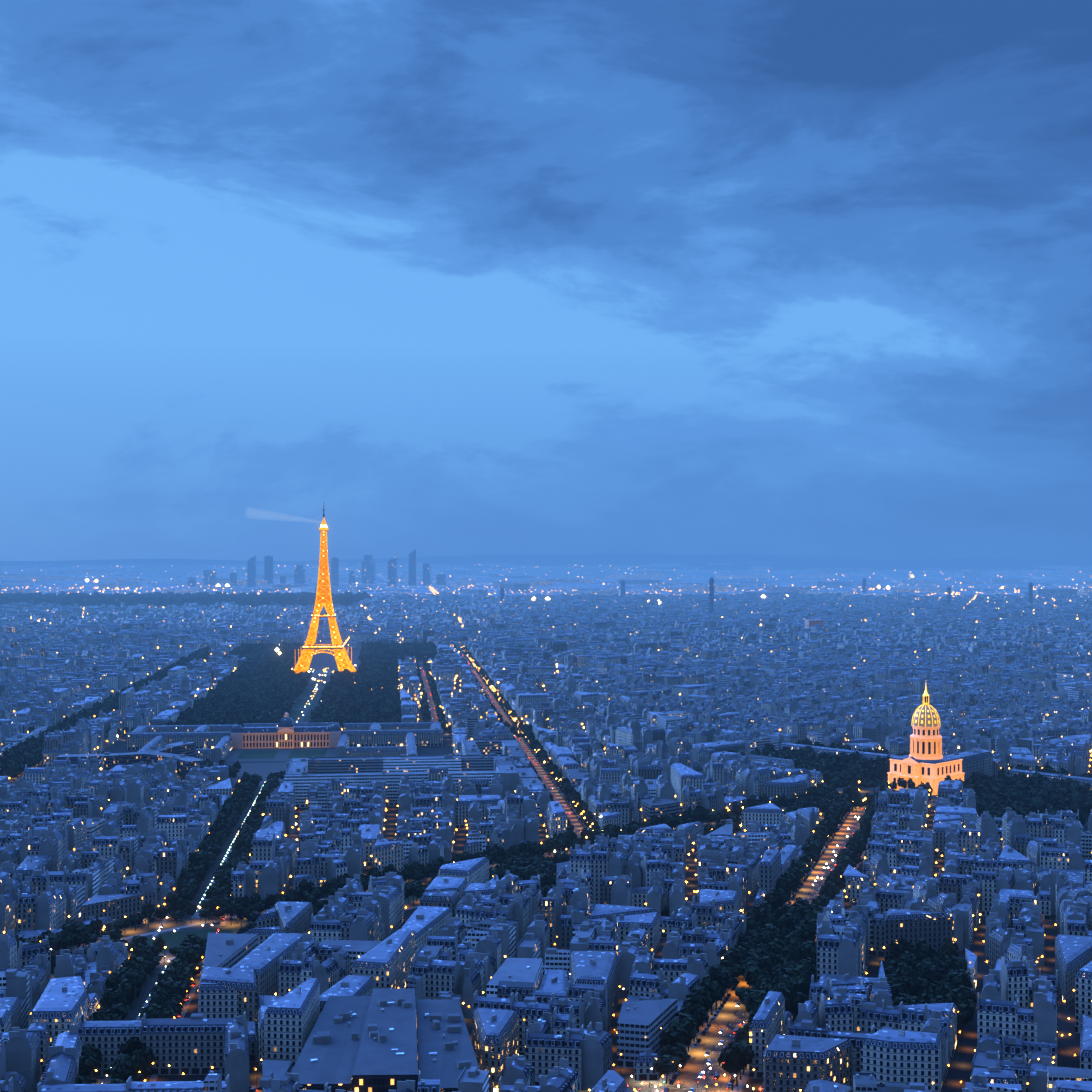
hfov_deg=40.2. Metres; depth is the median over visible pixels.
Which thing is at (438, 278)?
sky
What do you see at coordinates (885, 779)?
invalides grounds
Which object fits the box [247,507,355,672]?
eiffel tower
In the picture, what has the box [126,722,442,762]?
school wings
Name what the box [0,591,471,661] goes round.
trees
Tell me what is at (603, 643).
city
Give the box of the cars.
[84,651,865,1091]
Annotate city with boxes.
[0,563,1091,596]
[0,592,1091,700]
[0,676,1091,1091]
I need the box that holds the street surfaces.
[10,651,935,1091]
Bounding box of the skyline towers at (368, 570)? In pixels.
[11,549,1032,657]
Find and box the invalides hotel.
[780,739,1091,789]
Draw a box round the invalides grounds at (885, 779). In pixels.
[828,775,1089,824]
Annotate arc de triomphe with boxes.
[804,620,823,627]
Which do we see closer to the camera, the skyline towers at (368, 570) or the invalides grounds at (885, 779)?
the invalides grounds at (885, 779)
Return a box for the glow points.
[1,564,1091,1091]
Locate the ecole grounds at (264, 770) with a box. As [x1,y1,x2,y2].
[224,748,336,785]
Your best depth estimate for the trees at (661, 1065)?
847.68 m
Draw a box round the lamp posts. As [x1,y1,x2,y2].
[4,795,1077,1090]
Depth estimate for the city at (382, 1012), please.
947.80 m
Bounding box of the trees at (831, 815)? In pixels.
[0,653,1091,838]
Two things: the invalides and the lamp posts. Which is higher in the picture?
the invalides
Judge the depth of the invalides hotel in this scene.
1556.02 m
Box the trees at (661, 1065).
[15,817,1012,1085]
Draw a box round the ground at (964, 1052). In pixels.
[0,554,1091,1091]
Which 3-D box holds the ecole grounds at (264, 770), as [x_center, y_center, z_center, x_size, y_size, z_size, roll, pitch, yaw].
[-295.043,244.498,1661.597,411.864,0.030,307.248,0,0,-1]
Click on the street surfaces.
(730, 1017)
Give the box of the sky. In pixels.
[0,0,1091,560]
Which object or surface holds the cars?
on the street surfaces
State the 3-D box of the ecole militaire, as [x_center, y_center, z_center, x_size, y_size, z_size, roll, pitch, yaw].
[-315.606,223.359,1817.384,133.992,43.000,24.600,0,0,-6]
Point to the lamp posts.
(496, 1087)
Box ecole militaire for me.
[231,712,341,748]
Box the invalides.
[887,685,964,794]

